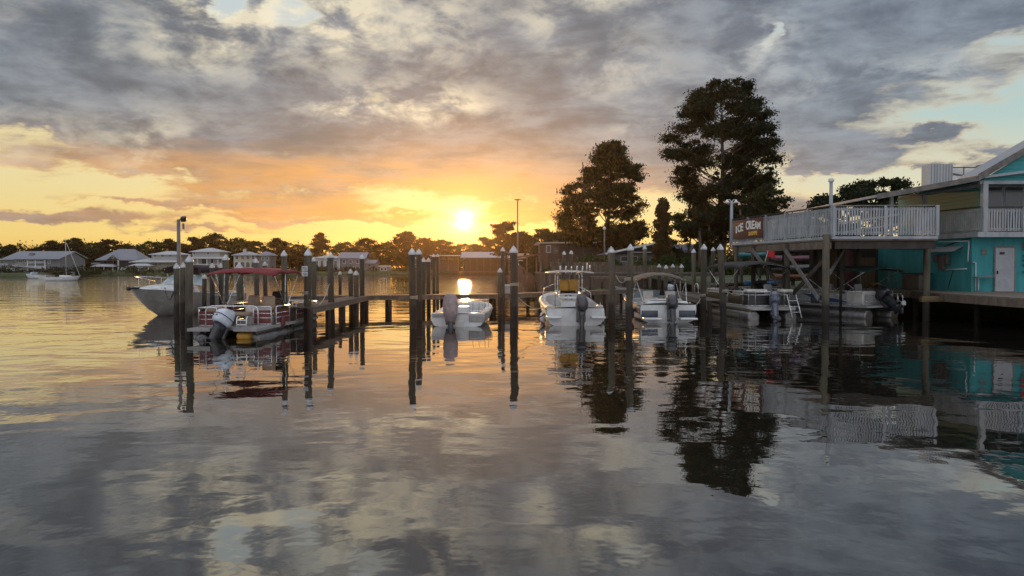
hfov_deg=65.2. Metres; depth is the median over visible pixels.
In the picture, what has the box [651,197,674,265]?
vine clad trunk
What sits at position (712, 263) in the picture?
mooring piling
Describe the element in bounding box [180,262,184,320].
mooring piling
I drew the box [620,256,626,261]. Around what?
window
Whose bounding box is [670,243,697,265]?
house
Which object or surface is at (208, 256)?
house
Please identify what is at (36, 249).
shore tree
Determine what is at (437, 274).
mooring piling
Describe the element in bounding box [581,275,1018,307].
bank
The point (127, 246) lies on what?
shore tree
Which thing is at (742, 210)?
tall tree
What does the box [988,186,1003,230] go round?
glazed door
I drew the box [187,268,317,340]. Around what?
pontoon boat
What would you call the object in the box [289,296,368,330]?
finger dock
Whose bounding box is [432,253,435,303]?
mooring piling
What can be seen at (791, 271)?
kayak rack
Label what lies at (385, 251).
shore tree
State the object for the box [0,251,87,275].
house
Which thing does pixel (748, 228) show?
shop sign
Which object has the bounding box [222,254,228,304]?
mooring piling
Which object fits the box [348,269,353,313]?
mooring piling
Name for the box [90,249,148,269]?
house
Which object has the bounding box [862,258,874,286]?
plank door
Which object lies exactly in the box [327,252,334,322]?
mooring piling
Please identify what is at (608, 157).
cypress tree
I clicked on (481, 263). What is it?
boathouse
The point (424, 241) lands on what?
shore tree
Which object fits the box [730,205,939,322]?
raised deck
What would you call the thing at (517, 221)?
light pole
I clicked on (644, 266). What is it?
mooring piling
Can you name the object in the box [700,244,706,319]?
mooring piling
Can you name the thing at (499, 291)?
mooring piling
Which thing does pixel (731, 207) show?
light pole
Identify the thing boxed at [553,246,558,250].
window
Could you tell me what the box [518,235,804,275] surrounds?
back wood
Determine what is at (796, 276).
kayak
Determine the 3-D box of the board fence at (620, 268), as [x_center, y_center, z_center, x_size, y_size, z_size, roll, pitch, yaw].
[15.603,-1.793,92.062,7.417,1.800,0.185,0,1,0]
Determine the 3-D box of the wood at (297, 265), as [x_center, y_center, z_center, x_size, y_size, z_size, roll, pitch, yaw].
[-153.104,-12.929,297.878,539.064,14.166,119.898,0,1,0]
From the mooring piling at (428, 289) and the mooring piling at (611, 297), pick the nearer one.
the mooring piling at (611, 297)
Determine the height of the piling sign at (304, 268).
0.410 m
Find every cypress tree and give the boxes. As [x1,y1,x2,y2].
[550,139,650,260]
[656,76,792,263]
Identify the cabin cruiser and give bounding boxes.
[126,265,246,315]
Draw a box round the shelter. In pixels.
[429,255,459,272]
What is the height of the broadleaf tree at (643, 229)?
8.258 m
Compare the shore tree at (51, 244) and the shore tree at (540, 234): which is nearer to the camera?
the shore tree at (540, 234)
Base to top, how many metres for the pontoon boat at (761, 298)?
3.711 m
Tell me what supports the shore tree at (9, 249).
on the bank at (23, 274)
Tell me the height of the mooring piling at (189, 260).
5.128 m
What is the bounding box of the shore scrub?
[0,264,464,274]
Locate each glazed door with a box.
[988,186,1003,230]
[1003,186,1023,230]
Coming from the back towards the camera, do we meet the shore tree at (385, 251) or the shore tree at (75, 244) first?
the shore tree at (385, 251)
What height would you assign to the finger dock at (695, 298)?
2.404 m
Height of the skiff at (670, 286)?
1.492 m
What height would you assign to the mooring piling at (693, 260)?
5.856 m
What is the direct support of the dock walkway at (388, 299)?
in the water
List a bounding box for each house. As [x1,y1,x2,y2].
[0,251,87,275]
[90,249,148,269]
[126,251,190,269]
[189,248,230,266]
[231,249,277,267]
[315,255,340,270]
[337,252,379,270]
[517,242,603,277]
[597,242,654,265]
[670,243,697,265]
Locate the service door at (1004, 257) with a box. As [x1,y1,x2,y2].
[995,248,1013,290]
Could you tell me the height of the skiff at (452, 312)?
2.069 m
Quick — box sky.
[0,0,1023,267]
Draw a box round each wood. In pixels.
[0,235,738,269]
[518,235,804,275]
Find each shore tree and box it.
[0,244,20,257]
[28,247,43,250]
[37,240,72,250]
[54,238,98,265]
[81,242,108,268]
[94,239,125,252]
[122,243,133,248]
[129,241,166,257]
[147,238,183,256]
[181,236,207,253]
[187,232,235,266]
[219,237,258,265]
[242,241,265,253]
[261,237,299,267]
[280,244,308,265]
[308,232,332,256]
[323,241,360,255]
[345,237,384,264]
[369,241,400,267]
[383,231,432,269]
[412,237,439,258]
[422,239,456,264]
[447,243,474,269]
[469,236,496,251]
[490,221,527,271]
[490,231,537,263]
[526,228,554,249]
[544,229,569,241]
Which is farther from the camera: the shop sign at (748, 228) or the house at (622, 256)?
the house at (622, 256)
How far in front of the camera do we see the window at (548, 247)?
117.83 m
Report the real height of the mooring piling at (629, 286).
5.649 m
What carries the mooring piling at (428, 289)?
in the water
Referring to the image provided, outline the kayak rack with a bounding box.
[766,251,808,285]
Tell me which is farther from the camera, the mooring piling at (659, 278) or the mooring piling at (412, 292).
the mooring piling at (659, 278)
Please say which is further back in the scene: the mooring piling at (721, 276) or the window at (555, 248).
the window at (555, 248)
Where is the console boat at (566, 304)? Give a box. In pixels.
[537,262,605,326]
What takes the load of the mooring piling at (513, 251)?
in the water
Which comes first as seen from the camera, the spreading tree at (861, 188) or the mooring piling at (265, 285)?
the mooring piling at (265, 285)
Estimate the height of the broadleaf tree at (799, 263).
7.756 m
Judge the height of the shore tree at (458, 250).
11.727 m
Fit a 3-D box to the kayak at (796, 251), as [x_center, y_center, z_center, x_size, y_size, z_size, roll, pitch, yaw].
[18.300,-2.566,52.301,3.000,0.430,0.720,0,1,4]
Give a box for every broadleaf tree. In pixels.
[599,223,654,253]
[670,208,718,265]
[738,182,794,260]
[775,213,810,264]
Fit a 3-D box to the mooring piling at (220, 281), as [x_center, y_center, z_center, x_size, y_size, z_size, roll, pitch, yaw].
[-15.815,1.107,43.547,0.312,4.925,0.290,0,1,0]
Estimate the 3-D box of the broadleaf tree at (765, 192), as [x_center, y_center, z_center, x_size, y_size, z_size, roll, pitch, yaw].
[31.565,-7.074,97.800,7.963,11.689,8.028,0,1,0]
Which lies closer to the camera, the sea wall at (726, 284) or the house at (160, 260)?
the sea wall at (726, 284)
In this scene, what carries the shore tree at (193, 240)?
on the bank at (23, 274)
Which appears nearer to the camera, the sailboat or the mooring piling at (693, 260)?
the mooring piling at (693, 260)
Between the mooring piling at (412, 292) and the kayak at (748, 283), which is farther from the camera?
the kayak at (748, 283)
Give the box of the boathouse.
[460,252,509,273]
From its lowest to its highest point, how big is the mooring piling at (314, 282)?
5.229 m
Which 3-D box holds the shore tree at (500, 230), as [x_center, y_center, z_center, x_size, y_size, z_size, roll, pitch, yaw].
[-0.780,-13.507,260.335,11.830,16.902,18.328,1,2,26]
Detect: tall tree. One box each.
[683,211,715,267]
[697,203,725,266]
[724,204,749,260]
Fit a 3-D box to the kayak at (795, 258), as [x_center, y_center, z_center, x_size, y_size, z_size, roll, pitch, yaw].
[18.300,-1.966,52.317,3.000,0.430,0.720,0,1,4]
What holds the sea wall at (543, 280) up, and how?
on the bank at (909, 301)
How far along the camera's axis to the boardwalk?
36.52 m
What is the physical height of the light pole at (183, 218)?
5.638 m
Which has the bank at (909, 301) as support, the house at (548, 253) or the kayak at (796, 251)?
the house at (548, 253)
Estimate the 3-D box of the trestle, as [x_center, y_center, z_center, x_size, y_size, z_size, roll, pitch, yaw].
[15.900,-1.038,53.391,1.300,1.900,0.500,0,1,0]
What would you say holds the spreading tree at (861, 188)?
on the bank at (909, 301)
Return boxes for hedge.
[541,250,808,274]
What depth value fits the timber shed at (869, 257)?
47.23 m
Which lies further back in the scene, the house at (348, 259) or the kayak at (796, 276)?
the house at (348, 259)
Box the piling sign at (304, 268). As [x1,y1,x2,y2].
[302,266,307,275]
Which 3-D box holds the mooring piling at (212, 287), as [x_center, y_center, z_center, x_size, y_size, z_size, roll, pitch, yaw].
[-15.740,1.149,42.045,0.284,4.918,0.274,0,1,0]
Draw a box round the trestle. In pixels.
[739,258,760,285]
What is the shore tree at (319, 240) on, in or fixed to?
on the bank at (23, 274)
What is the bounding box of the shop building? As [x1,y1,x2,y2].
[799,140,1023,291]
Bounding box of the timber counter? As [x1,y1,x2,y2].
[900,273,932,289]
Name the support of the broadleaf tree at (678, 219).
on the bank at (909, 301)
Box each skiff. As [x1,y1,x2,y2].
[431,293,492,327]
[615,284,674,297]
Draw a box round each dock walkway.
[293,293,497,311]
[489,289,633,307]
[625,289,706,300]
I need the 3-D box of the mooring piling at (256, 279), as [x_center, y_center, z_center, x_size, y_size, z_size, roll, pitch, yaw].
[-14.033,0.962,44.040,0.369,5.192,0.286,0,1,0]
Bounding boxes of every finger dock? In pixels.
[224,296,293,307]
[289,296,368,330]
[677,293,719,318]
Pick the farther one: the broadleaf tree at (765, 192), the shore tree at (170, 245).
the shore tree at (170, 245)
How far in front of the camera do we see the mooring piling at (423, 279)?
45.90 m
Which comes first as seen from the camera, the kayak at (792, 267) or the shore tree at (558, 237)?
the kayak at (792, 267)
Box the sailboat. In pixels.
[45,239,79,280]
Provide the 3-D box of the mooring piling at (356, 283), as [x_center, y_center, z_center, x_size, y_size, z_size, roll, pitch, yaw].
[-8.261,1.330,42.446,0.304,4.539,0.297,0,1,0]
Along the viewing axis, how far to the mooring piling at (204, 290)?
39.93 m
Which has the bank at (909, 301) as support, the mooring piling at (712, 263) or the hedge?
the hedge
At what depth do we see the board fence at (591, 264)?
92.95 m
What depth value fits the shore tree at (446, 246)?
328.11 m
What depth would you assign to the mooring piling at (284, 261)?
30.91 m
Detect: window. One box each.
[546,245,550,252]
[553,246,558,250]
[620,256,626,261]
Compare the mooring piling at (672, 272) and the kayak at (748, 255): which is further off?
the mooring piling at (672, 272)
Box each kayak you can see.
[738,252,765,257]
[744,280,781,285]
[770,255,808,260]
[770,264,808,269]
[770,273,807,279]
[774,250,808,251]
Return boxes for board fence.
[551,261,608,273]
[615,265,679,273]
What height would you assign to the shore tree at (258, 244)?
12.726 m
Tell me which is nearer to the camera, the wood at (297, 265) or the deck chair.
the deck chair
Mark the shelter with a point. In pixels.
(448, 266)
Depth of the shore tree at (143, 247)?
319.16 m
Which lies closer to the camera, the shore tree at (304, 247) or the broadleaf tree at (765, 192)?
the broadleaf tree at (765, 192)
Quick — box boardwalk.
[728,286,1023,321]
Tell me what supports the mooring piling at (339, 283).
in the water
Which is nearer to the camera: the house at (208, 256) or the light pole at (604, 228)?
the light pole at (604, 228)
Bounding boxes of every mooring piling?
[173,263,179,322]
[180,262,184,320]
[185,255,193,338]
[202,274,206,310]
[209,263,214,305]
[218,263,221,304]
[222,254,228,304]
[235,262,243,300]
[253,259,258,294]
[262,262,267,295]
[281,250,287,329]
[303,249,311,329]
[312,257,316,302]
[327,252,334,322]
[338,271,341,310]
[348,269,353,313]
[353,271,358,313]
[359,255,364,312]
[408,248,416,328]
[416,249,421,319]
[422,257,425,310]
[426,257,430,308]
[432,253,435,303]
[436,253,438,301]
[498,268,501,313]
[501,247,504,309]
[509,245,517,327]
[562,252,565,278]
[569,250,572,278]
[608,246,614,322]
[625,244,633,328]
[643,246,646,289]
[657,264,660,289]
[664,265,667,289]
[671,264,674,290]
[679,264,683,299]
[691,249,695,304]
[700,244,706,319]
[711,247,714,287]
[717,244,726,321]
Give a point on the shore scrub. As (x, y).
(92, 270)
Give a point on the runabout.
(660, 306)
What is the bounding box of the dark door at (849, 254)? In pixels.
[845,250,853,287]
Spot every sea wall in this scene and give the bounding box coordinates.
[535,272,717,290]
[710,279,802,289]
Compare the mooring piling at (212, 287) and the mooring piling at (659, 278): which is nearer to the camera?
the mooring piling at (212, 287)
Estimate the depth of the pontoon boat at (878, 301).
39.87 m
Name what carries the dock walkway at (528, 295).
in the water
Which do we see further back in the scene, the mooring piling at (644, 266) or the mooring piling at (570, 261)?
the mooring piling at (644, 266)
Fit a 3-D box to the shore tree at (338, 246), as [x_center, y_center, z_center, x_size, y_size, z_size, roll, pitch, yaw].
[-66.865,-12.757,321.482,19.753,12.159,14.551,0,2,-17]
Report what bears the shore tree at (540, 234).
on the bank at (909, 301)
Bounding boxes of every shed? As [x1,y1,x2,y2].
[517,253,533,276]
[809,249,880,287]
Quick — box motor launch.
[26,272,45,278]
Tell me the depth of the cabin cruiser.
41.23 m
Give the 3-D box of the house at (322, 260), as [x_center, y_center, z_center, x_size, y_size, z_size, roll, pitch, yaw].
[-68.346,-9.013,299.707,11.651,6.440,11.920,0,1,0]
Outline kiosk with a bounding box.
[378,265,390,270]
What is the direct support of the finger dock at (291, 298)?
on the water
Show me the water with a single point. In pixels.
(138, 436)
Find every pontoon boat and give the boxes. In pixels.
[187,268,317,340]
[706,251,801,320]
[772,266,905,318]
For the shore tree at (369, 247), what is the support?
on the bank at (23, 274)
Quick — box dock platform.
[589,276,650,298]
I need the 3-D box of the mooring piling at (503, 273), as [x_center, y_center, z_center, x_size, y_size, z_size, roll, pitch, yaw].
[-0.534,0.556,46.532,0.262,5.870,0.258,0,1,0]
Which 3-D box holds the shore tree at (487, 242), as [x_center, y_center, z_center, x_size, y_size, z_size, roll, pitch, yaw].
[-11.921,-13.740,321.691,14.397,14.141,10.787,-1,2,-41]
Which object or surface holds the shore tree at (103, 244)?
on the bank at (23, 274)
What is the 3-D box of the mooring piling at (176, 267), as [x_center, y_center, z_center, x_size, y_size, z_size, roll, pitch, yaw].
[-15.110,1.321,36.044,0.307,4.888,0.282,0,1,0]
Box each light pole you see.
[177,216,186,276]
[514,199,520,249]
[603,227,605,258]
[724,199,738,244]
[828,178,833,211]
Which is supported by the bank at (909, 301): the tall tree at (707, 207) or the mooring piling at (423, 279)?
the tall tree at (707, 207)
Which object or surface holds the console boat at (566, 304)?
on the water
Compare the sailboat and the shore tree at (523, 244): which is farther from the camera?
the shore tree at (523, 244)
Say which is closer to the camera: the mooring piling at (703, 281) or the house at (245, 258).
the mooring piling at (703, 281)
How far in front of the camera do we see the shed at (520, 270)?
199.97 m
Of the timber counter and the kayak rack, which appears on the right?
the timber counter
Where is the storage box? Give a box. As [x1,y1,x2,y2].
[505,284,509,293]
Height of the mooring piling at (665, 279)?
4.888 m
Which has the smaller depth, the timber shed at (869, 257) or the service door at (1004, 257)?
the service door at (1004, 257)
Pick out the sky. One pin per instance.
(291, 121)
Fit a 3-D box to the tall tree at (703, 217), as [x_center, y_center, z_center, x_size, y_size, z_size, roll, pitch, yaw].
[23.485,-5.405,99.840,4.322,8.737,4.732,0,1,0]
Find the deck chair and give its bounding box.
[887,272,897,288]
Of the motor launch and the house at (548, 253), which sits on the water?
the motor launch
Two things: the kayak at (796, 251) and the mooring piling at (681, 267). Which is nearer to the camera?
the kayak at (796, 251)
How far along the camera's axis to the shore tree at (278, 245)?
309.18 m
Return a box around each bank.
[0,268,464,276]
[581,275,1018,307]
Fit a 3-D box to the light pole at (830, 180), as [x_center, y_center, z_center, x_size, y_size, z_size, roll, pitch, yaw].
[14.517,-3.631,36.418,0.260,2.767,0.260,0,1,0]
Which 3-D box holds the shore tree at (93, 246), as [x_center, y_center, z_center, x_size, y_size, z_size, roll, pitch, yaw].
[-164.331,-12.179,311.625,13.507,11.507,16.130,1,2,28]
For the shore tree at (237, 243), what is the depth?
319.41 m
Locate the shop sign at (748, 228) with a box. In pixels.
[733,217,762,239]
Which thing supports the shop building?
on the boardwalk
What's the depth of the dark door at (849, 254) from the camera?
47.20 m
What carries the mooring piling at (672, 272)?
in the water
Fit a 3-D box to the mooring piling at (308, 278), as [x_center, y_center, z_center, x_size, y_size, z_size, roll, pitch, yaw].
[-8.191,1.148,32.038,0.405,5.442,0.325,0,1,0]
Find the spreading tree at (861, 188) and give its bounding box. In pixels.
[802,176,919,237]
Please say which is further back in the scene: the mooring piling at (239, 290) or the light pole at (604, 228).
the light pole at (604, 228)
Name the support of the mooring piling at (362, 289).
in the water
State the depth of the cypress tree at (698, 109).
109.28 m
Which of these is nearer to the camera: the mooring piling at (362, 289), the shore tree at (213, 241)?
the mooring piling at (362, 289)
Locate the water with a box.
[0,274,1023,575]
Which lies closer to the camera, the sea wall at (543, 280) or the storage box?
the storage box
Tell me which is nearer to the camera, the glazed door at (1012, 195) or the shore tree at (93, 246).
the glazed door at (1012, 195)
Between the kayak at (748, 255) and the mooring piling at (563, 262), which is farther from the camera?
the mooring piling at (563, 262)
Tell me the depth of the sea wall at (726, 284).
51.80 m
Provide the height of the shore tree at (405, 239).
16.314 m
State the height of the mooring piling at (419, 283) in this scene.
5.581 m
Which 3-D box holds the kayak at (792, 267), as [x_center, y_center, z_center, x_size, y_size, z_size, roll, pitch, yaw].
[18.300,-1.366,52.332,3.000,0.430,0.720,0,1,4]
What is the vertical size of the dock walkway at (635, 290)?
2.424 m
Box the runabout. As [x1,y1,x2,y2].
[624,272,697,323]
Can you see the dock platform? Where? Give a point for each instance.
(591, 282)

